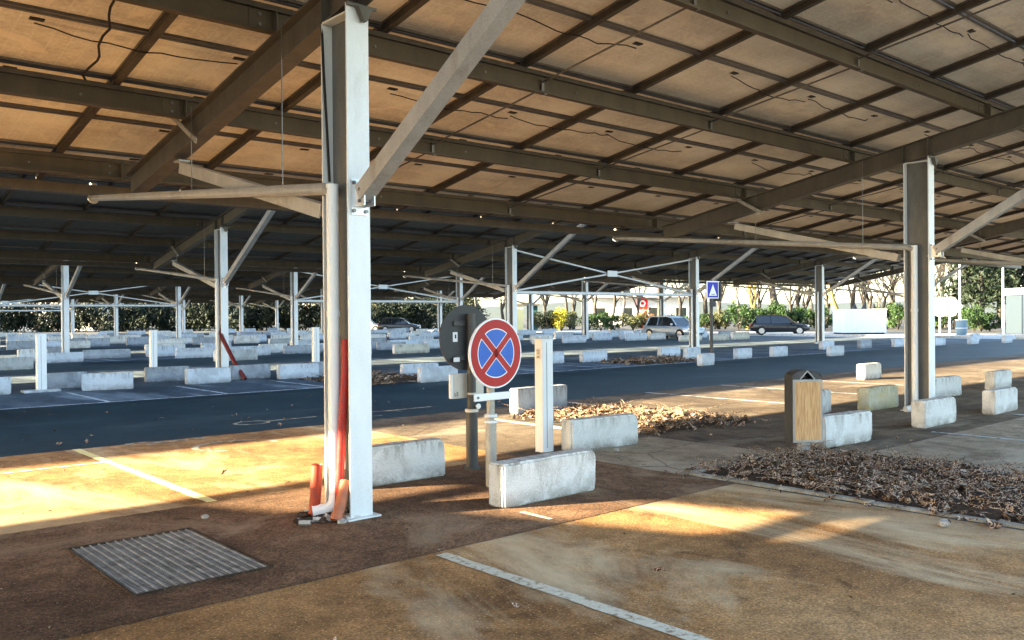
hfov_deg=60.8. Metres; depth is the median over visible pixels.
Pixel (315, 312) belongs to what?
dark hedge
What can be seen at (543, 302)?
bare tree
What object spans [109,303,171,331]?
dark hedge
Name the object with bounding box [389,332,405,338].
concrete block
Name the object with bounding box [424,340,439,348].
concrete block
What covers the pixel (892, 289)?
bare tree
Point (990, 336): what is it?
road
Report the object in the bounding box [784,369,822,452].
litter bin
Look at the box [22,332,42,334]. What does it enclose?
concrete block
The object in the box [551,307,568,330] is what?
shrub
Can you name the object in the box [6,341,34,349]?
concrete block
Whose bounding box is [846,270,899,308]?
bare tree
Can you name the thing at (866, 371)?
concrete block
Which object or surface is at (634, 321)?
shrub
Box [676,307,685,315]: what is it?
window
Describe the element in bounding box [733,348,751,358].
concrete block
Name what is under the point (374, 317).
dark hedge
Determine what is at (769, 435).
pavement
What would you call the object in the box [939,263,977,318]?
bare tree
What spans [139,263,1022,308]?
sky
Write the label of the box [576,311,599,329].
shrub
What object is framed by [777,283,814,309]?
bare tree
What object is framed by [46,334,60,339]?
concrete block
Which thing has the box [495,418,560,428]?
kerb
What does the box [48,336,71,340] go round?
concrete block
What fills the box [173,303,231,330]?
dark hedge
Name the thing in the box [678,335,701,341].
concrete block
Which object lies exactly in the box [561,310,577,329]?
shrub
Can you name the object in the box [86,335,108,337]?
concrete block
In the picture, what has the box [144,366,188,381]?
concrete block
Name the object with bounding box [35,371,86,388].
concrete block
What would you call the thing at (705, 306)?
bare tree
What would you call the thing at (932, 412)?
concrete block
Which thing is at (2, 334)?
concrete block
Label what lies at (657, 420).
dry leaf bed
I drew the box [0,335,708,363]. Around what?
parking bay
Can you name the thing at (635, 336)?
concrete block
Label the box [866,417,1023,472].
parking bay
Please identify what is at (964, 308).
shrub
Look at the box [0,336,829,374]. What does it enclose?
lane
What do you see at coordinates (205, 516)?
stone
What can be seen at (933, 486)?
dry leaf bed
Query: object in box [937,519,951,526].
stone
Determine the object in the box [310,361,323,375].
concrete block
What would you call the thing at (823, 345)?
concrete block
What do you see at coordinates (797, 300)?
bare tree
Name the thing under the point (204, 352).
concrete block
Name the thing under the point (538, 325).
shrub
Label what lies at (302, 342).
concrete block
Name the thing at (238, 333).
concrete block
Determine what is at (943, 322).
shrub
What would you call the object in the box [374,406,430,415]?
bay symbol
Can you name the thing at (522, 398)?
concrete block
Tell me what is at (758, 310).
shrub
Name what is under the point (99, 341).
concrete block
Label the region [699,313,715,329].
shrub
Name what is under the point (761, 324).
parked car
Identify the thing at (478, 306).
dark hedge
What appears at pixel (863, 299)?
bare tree
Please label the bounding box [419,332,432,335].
concrete block
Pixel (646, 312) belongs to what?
shrub
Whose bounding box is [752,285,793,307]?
bare tree
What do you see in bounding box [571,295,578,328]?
bare tree
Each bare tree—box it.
[500,296,504,319]
[538,295,547,328]
[543,296,549,314]
[565,295,567,310]
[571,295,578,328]
[590,295,597,325]
[608,296,620,329]
[620,297,625,326]
[629,287,648,328]
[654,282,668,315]
[669,283,704,315]
[671,280,688,299]
[687,284,725,328]
[699,287,707,327]
[720,284,725,308]
[733,285,741,323]
[740,285,760,307]
[747,285,756,327]
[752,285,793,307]
[769,286,777,314]
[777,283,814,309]
[794,287,802,307]
[802,284,841,320]
[806,288,813,322]
[810,278,866,327]
[827,285,838,308]
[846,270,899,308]
[847,283,857,308]
[848,270,887,306]
[860,282,872,308]
[863,270,901,327]
[870,273,903,307]
[883,271,896,325]
[897,263,948,328]
[935,263,958,296]
[936,264,951,326]
[936,264,961,327]
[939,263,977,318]
[946,264,973,324]
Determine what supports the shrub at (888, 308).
on the ground
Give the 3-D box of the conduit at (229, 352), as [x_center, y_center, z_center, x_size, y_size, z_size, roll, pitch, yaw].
[-7.426,0.895,22.968,0.228,1.314,1.967,-1,0,-37]
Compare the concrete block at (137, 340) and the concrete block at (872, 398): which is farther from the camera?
the concrete block at (137, 340)
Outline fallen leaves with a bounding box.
[0,386,1022,639]
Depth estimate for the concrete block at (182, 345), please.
40.39 m
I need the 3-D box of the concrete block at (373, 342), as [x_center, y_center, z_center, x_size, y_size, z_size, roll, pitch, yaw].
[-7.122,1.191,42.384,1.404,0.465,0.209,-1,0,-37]
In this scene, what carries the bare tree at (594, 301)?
on the ground
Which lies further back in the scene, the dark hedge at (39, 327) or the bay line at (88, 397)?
the dark hedge at (39, 327)
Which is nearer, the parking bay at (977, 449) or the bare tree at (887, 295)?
the parking bay at (977, 449)
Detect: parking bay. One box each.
[0,330,308,337]
[0,331,430,342]
[0,332,581,349]
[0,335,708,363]
[0,337,1022,408]
[0,425,513,533]
[54,483,733,639]
[60,484,1023,639]
[372,355,1023,455]
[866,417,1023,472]
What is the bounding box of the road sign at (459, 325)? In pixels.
[439,305,486,469]
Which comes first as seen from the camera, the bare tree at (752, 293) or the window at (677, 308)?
the bare tree at (752, 293)
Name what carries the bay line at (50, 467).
on the parking bay at (99, 491)
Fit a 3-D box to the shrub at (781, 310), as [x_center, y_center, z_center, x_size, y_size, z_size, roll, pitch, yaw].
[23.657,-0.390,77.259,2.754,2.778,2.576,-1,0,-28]
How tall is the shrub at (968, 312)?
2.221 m
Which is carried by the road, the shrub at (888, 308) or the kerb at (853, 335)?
the kerb at (853, 335)
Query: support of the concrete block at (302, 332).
on the parking bay at (3, 341)
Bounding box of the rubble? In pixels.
[293,508,360,525]
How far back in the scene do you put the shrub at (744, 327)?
78.50 m
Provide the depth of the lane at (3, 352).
47.14 m
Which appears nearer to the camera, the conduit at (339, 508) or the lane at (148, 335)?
the conduit at (339, 508)
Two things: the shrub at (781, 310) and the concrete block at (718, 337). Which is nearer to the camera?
the concrete block at (718, 337)
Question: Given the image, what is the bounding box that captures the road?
[428,329,1023,338]
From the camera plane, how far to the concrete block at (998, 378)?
17.71 m
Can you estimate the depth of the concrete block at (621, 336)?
55.02 m
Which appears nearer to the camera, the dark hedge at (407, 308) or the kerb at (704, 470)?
the kerb at (704, 470)
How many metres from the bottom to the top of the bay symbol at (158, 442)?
0.001 m
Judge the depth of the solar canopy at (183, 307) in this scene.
90.17 m
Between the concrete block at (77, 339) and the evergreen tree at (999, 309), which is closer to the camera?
the concrete block at (77, 339)
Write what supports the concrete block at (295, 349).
on the parking bay at (138, 354)
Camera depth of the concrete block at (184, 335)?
68.80 m
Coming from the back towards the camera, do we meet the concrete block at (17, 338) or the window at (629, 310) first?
the window at (629, 310)
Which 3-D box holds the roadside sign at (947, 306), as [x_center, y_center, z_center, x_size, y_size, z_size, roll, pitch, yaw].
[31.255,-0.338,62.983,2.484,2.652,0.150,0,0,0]
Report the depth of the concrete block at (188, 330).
90.53 m
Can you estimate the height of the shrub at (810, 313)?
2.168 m
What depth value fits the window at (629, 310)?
134.96 m
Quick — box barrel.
[955,319,966,334]
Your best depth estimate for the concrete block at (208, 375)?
21.18 m
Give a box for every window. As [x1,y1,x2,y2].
[597,308,604,314]
[624,308,631,318]
[649,308,656,315]
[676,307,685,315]
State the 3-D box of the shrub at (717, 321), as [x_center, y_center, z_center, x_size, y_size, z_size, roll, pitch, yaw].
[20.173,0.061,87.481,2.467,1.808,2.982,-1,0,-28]
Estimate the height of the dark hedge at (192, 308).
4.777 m
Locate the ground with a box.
[0,315,1023,530]
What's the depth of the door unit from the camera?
92.26 m
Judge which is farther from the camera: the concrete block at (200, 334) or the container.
the concrete block at (200, 334)
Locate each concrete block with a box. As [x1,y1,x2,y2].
[0,332,17,336]
[0,356,33,370]
[0,377,10,394]
[6,334,23,340]
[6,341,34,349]
[7,336,27,340]
[16,335,34,339]
[17,349,47,360]
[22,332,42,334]
[31,347,60,352]
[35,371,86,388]
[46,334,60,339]
[46,341,60,346]
[47,352,83,362]
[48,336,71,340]
[70,338,85,340]
[70,341,89,348]
[71,334,85,337]
[81,372,132,390]
[83,349,130,358]
[85,338,109,345]
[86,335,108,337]
[102,336,133,343]
[106,333,128,335]
[118,335,140,336]
[126,337,148,344]
[127,331,141,334]
[144,343,185,352]
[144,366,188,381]
[146,345,178,356]
[157,332,175,337]
[157,336,170,338]
[157,339,183,343]
[170,338,191,343]
[175,347,214,357]
[181,329,192,332]
[181,333,196,336]
[182,333,203,336]
[185,367,230,383]
[192,337,214,344]
[200,342,231,347]
[204,335,231,341]
[213,349,257,361]
[228,329,235,332]
[228,364,270,379]
[230,345,270,354]
[234,336,259,343]
[237,331,255,335]
[241,332,261,334]
[241,334,266,341]
[259,343,286,352]
[263,331,276,334]
[267,328,276,330]
[268,338,290,343]
[271,332,285,334]
[271,335,290,338]
[277,363,318,378]
[283,345,322,353]
[290,340,311,345]
[298,331,310,335]
[300,334,311,339]
[307,333,323,339]
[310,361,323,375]
[371,334,385,337]
[371,338,386,341]
[371,339,378,348]
[372,330,386,333]
[372,437,444,486]
[376,342,405,349]
[387,339,417,343]
[388,330,405,335]
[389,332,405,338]
[392,343,429,353]
[400,362,438,375]
[406,332,414,336]
[408,336,433,343]
[411,331,423,335]
[417,365,457,382]
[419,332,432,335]
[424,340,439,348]
[489,448,594,508]
[510,384,566,414]
[519,330,535,334]
[530,334,552,342]
[532,335,551,343]
[542,329,555,333]
[553,352,563,363]
[554,332,572,338]
[561,413,637,449]
[562,335,585,342]
[579,350,606,361]
[592,333,611,340]
[609,330,623,336]
[619,334,624,339]
[625,333,647,340]
[648,333,665,339]
[657,346,679,356]
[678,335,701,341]
[683,347,700,358]
[697,353,714,365]
[709,334,729,340]
[718,331,735,336]
[731,332,749,339]
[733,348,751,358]
[769,346,787,356]
[811,410,871,447]
[819,341,834,349]
[822,389,830,412]
[826,345,843,355]
[856,362,880,379]
[857,340,871,348]
[857,384,897,410]
[891,338,903,346]
[911,396,955,428]
[935,337,945,345]
[935,375,961,396]
[967,336,978,344]
[969,334,979,340]
[982,386,1017,414]
[985,369,1011,389]
[1002,335,1011,342]
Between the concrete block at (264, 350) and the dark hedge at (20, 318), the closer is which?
the concrete block at (264, 350)
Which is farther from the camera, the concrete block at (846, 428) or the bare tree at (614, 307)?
the bare tree at (614, 307)
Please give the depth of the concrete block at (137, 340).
52.39 m
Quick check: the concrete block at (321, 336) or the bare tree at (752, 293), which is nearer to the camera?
the concrete block at (321, 336)
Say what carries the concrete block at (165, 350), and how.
on the parking bay at (138, 354)
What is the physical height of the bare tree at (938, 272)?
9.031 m
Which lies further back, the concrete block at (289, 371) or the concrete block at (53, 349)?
the concrete block at (53, 349)
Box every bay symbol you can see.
[125,437,205,445]
[191,439,278,450]
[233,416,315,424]
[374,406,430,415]
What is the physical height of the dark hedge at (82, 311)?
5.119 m
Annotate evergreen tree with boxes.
[371,297,408,315]
[406,297,442,319]
[430,297,481,310]
[935,257,1023,329]
[958,268,1023,327]
[964,266,1023,301]
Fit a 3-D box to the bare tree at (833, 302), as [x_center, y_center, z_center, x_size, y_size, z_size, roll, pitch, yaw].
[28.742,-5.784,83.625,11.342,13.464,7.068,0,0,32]
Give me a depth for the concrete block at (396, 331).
69.22 m
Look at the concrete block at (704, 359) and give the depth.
26.72 m
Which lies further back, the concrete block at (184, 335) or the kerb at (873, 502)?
the concrete block at (184, 335)
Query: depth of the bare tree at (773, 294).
84.50 m
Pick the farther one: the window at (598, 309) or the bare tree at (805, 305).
the window at (598, 309)
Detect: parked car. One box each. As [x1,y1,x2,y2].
[371,320,379,329]
[377,318,420,331]
[642,316,704,338]
[749,315,809,334]
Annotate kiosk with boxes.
[1004,288,1023,333]
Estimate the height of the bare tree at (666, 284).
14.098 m
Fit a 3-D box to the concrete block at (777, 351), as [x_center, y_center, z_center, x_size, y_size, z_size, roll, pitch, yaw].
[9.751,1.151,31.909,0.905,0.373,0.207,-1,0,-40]
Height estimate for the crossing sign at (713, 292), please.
2.680 m
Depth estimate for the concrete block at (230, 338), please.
56.30 m
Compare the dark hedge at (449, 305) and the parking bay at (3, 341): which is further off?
the dark hedge at (449, 305)
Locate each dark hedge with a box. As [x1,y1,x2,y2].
[0,303,21,332]
[0,303,45,331]
[6,303,60,331]
[24,303,77,331]
[46,303,109,331]
[70,303,127,331]
[88,303,140,331]
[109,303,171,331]
[136,303,188,330]
[151,303,206,330]
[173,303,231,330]
[196,303,256,330]
[228,303,266,329]
[238,303,290,330]
[261,302,312,329]
[278,302,320,329]
[371,297,412,323]
[371,304,390,323]
[378,297,434,327]
[399,297,449,328]
[416,297,463,328]
[436,303,490,318]
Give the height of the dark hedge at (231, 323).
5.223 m
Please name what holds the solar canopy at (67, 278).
on the parking bay at (138, 354)
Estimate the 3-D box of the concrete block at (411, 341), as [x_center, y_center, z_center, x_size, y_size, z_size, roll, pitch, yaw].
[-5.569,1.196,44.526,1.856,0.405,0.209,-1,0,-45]
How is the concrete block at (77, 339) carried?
on the parking bay at (3, 347)
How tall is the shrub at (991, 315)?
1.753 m
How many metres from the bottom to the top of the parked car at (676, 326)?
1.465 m
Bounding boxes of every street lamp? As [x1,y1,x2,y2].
[959,264,960,318]
[1002,268,1004,334]
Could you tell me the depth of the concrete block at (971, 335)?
47.09 m
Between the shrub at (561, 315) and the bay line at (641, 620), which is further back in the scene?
the shrub at (561, 315)
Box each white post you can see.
[21,334,60,393]
[149,330,157,366]
[311,327,319,361]
[534,338,553,451]
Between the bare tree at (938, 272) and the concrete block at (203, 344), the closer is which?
the concrete block at (203, 344)
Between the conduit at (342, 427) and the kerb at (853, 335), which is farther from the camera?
the kerb at (853, 335)
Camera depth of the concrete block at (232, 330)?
89.56 m
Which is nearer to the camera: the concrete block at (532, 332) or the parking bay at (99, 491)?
the parking bay at (99, 491)
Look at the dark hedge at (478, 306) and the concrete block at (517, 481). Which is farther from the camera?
the dark hedge at (478, 306)
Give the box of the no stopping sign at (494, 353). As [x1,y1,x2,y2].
[468,318,520,486]
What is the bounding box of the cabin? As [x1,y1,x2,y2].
[517,304,539,329]
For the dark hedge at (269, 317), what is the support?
on the ground
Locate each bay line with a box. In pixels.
[0,353,818,409]
[0,462,103,473]
[69,393,108,401]
[73,449,216,501]
[177,386,226,393]
[270,380,323,386]
[437,553,712,639]
[521,511,552,518]
[645,392,777,402]
[726,385,855,393]
[933,431,1023,440]
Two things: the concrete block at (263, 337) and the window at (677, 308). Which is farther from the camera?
the window at (677, 308)
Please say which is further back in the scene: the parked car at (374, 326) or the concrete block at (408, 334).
the parked car at (374, 326)
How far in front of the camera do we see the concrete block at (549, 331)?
70.75 m
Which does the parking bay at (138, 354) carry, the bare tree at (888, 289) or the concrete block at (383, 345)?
the concrete block at (383, 345)
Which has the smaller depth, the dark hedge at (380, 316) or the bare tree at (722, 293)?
the dark hedge at (380, 316)
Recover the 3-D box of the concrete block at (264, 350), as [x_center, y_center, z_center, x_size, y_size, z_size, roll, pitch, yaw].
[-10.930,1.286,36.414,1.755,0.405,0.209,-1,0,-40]
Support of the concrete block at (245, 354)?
on the lane at (110, 365)
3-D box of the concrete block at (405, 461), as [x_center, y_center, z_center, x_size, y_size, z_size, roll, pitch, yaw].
[-1.155,1.373,8.394,1.137,0.374,0.207,-1,0,-40]
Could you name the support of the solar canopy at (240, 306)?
on the parking bay at (3, 341)
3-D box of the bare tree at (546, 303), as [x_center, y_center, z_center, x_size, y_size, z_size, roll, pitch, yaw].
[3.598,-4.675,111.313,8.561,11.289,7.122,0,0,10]
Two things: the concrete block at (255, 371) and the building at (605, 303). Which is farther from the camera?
the building at (605, 303)
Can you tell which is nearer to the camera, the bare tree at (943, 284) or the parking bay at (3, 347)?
the parking bay at (3, 347)
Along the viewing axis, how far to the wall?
49.25 m
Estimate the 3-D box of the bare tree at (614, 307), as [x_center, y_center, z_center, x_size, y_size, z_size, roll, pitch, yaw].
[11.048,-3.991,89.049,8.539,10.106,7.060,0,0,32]
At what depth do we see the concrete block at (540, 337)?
47.58 m
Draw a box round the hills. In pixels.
[186,301,1005,319]
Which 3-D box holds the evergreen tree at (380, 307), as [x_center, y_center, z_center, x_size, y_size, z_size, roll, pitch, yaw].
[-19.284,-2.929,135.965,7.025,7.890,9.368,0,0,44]
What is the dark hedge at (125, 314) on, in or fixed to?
on the ground
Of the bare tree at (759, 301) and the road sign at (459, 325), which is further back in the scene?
the bare tree at (759, 301)
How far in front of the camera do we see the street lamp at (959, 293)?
59.42 m
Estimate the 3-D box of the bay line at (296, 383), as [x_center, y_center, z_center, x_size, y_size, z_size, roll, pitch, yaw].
[-5.155,1.521,20.909,0.103,0.001,2.800,-1,0,-41]
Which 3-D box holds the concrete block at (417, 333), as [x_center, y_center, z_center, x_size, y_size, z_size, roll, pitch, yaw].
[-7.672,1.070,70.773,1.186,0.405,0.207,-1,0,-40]
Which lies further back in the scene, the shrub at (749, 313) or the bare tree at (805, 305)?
the bare tree at (805, 305)
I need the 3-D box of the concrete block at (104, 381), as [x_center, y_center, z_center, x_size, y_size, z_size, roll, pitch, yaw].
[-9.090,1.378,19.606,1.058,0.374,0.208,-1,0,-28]
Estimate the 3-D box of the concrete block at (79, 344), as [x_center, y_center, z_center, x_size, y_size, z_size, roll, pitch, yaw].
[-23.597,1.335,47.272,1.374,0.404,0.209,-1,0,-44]
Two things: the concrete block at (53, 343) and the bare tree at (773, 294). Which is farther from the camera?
the bare tree at (773, 294)
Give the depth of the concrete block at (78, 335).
69.98 m
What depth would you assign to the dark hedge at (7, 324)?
105.42 m
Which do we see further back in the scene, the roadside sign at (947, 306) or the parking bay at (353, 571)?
the roadside sign at (947, 306)
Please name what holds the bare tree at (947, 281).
on the ground
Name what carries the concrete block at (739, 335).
on the lane at (110, 365)
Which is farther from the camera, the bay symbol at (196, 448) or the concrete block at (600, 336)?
the concrete block at (600, 336)
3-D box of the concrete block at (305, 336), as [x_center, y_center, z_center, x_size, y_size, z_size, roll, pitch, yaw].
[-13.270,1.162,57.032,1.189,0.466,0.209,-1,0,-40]
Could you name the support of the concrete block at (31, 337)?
on the parking bay at (3, 341)
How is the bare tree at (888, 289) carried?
on the ground
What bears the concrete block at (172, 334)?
on the parking bay at (3, 341)
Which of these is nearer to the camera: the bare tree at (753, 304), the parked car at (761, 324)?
the parked car at (761, 324)
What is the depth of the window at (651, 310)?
134.96 m
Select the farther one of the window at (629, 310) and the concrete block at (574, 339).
the window at (629, 310)
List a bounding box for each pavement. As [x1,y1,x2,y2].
[546,436,775,474]
[650,379,1023,452]
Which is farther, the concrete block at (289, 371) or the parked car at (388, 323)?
the parked car at (388, 323)
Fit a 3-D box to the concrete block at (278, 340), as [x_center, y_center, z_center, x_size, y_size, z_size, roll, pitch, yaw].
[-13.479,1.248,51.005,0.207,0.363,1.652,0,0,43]
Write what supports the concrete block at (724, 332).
on the parking bay at (138, 354)
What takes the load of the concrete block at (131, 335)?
on the parking bay at (3, 341)
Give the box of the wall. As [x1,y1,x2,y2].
[1015,335,1023,338]
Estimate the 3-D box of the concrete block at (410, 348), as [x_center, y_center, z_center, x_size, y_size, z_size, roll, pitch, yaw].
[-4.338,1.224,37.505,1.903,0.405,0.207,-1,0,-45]
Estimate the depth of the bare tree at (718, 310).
87.74 m
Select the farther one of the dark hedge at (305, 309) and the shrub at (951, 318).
the dark hedge at (305, 309)
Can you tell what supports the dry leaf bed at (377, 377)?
on the parking bay at (142, 389)
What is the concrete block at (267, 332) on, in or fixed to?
on the parking bay at (3, 341)
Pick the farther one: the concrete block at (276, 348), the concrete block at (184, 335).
the concrete block at (184, 335)
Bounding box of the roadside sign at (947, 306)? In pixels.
[935,297,962,333]
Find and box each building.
[1,303,123,330]
[579,292,702,324]
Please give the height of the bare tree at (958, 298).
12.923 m
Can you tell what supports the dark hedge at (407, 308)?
on the ground
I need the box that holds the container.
[832,304,886,333]
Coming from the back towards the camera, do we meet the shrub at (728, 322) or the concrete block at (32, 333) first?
the shrub at (728, 322)
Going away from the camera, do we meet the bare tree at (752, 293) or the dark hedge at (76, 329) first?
the bare tree at (752, 293)
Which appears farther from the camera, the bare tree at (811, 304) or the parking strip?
the bare tree at (811, 304)
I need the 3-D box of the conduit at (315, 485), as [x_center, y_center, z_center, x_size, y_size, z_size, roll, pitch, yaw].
[-1.573,1.355,6.986,0.123,0.406,0.096,0,0,4]
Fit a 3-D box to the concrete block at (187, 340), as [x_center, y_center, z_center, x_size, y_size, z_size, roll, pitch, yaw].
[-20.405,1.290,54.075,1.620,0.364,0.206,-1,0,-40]
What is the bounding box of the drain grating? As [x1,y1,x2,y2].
[66,527,272,596]
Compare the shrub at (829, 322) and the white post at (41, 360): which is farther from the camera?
the shrub at (829, 322)
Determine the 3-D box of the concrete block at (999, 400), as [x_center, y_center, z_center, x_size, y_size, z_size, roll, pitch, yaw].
[7.722,1.268,13.800,1.007,0.374,0.210,-1,0,-42]
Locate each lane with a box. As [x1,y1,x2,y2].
[0,330,371,339]
[0,334,581,354]
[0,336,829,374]
[0,339,1023,456]
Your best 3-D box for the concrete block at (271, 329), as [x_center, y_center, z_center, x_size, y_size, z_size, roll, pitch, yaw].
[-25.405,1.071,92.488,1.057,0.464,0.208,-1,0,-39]
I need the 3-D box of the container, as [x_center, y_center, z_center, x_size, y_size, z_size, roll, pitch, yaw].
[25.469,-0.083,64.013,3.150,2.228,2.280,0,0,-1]
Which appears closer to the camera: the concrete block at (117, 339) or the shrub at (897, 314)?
the concrete block at (117, 339)
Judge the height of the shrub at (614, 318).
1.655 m
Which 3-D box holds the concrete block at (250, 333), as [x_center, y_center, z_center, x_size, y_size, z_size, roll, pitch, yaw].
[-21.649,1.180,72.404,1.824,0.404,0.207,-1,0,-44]
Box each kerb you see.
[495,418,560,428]
[689,450,1020,474]
[689,472,1023,528]
[707,333,968,337]
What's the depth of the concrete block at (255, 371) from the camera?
22.54 m
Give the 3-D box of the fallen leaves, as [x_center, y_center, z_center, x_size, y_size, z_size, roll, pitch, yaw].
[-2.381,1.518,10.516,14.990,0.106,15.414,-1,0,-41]
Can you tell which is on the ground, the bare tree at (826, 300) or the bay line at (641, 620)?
the bare tree at (826, 300)
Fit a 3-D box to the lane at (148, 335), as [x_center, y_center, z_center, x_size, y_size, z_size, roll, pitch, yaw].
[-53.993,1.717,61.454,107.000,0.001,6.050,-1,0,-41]
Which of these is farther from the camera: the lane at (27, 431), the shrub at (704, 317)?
the shrub at (704, 317)
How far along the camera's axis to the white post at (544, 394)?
10.15 m
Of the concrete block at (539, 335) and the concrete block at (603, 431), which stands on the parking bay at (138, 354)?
the concrete block at (539, 335)
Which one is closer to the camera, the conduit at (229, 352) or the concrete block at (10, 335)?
the conduit at (229, 352)
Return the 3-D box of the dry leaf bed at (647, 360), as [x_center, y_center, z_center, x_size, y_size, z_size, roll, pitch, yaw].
[4.851,1.320,29.354,4.234,0.317,2.623,-1,0,-41]
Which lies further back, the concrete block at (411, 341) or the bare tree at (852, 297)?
the bare tree at (852, 297)
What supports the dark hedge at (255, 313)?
on the ground
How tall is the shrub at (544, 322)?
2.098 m
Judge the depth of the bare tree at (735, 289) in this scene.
107.59 m
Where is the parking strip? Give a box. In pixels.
[0,452,731,639]
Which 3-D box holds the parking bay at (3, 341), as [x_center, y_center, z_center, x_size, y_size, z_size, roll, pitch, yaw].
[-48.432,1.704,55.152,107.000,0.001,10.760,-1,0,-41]
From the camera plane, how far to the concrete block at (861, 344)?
38.52 m
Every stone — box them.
[201,514,208,518]
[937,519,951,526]
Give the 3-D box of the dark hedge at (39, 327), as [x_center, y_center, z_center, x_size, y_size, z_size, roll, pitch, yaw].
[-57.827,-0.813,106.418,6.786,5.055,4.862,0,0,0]
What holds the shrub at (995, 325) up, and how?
on the ground
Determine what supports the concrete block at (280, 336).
on the parking bay at (3, 347)
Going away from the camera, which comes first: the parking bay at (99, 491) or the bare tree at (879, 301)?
the parking bay at (99, 491)
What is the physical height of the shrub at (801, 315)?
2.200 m
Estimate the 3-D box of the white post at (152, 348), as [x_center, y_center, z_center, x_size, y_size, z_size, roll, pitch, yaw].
[-9.078,0.910,22.076,0.171,1.292,0.148,-1,0,-41]
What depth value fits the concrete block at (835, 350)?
31.87 m
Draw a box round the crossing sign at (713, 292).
[706,280,720,352]
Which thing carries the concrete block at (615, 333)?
on the parking bay at (138, 354)
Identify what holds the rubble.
on the parking strip
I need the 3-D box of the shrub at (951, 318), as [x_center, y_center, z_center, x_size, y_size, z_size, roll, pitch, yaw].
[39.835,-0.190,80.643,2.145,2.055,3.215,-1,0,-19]
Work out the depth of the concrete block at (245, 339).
53.51 m
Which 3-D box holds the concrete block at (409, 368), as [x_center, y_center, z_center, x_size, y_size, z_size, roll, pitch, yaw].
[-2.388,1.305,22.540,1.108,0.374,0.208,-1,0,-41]
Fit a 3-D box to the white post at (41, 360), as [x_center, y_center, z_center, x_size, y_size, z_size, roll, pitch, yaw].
[-10.323,0.942,19.110,0.730,1.282,0.340,-1,0,-41]
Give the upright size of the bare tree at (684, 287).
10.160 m
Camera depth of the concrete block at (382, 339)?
48.38 m
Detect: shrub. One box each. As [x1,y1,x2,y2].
[527,311,548,328]
[535,310,558,328]
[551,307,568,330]
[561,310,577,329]
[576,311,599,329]
[588,311,610,330]
[603,314,624,329]
[618,312,646,329]
[637,308,654,326]
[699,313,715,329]
[701,312,726,328]
[714,307,736,328]
[722,300,755,330]
[734,311,759,329]
[754,307,769,314]
[760,300,798,320]
[786,307,808,324]
[794,308,814,328]
[809,305,832,329]
[876,303,900,328]
[886,302,903,329]
[935,315,956,328]
[935,316,947,326]
[951,305,971,328]
[961,304,988,331]
[971,312,995,331]
[977,312,1005,330]
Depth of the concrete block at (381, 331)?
80.12 m
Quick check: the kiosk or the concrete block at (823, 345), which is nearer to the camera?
the concrete block at (823, 345)
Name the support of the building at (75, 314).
on the ground
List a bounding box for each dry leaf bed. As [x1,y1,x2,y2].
[299,369,416,384]
[505,398,774,435]
[599,353,715,364]
[660,440,1023,528]
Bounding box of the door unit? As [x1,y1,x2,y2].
[527,306,537,329]
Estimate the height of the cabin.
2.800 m
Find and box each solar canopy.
[0,0,1023,521]
[0,172,974,366]
[0,258,688,351]
[0,284,543,347]
[0,299,311,333]
[1,293,401,335]
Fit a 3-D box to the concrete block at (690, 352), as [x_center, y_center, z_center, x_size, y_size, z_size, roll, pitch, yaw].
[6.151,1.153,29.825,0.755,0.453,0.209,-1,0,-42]
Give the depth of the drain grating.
5.71 m
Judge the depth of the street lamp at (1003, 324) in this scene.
59.03 m
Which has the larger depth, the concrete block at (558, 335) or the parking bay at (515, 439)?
the concrete block at (558, 335)
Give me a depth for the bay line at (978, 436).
11.09 m
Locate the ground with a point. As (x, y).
(731, 327)
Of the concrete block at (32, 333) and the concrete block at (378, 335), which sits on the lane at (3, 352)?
the concrete block at (378, 335)
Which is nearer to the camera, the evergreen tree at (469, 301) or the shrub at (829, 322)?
the shrub at (829, 322)
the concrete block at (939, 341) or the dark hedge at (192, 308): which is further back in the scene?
the dark hedge at (192, 308)
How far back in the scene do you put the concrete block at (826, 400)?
13.83 m
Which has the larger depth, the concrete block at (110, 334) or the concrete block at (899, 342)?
the concrete block at (110, 334)
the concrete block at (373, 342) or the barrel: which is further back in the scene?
the barrel
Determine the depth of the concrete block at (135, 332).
83.00 m
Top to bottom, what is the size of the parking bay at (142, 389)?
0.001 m
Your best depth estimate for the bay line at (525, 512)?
6.91 m
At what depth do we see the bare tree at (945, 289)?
86.47 m
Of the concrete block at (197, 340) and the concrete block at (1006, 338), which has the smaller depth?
the concrete block at (1006, 338)
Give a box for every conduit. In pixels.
[219,329,246,379]
[308,463,322,514]
[330,479,349,520]
[334,339,348,504]
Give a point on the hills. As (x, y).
(495, 311)
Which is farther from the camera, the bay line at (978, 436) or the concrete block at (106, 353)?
the concrete block at (106, 353)
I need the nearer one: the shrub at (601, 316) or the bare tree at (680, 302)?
the shrub at (601, 316)
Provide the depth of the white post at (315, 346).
25.82 m
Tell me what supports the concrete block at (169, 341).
on the parking bay at (3, 347)
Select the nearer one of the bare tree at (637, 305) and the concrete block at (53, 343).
the concrete block at (53, 343)
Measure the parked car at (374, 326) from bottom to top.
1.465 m
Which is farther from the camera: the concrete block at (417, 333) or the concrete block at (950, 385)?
the concrete block at (417, 333)
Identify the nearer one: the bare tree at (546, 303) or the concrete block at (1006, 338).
the concrete block at (1006, 338)
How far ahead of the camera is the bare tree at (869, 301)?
109.92 m
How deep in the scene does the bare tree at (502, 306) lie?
124.83 m
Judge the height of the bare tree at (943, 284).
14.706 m
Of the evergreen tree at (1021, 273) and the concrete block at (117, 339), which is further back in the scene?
the evergreen tree at (1021, 273)

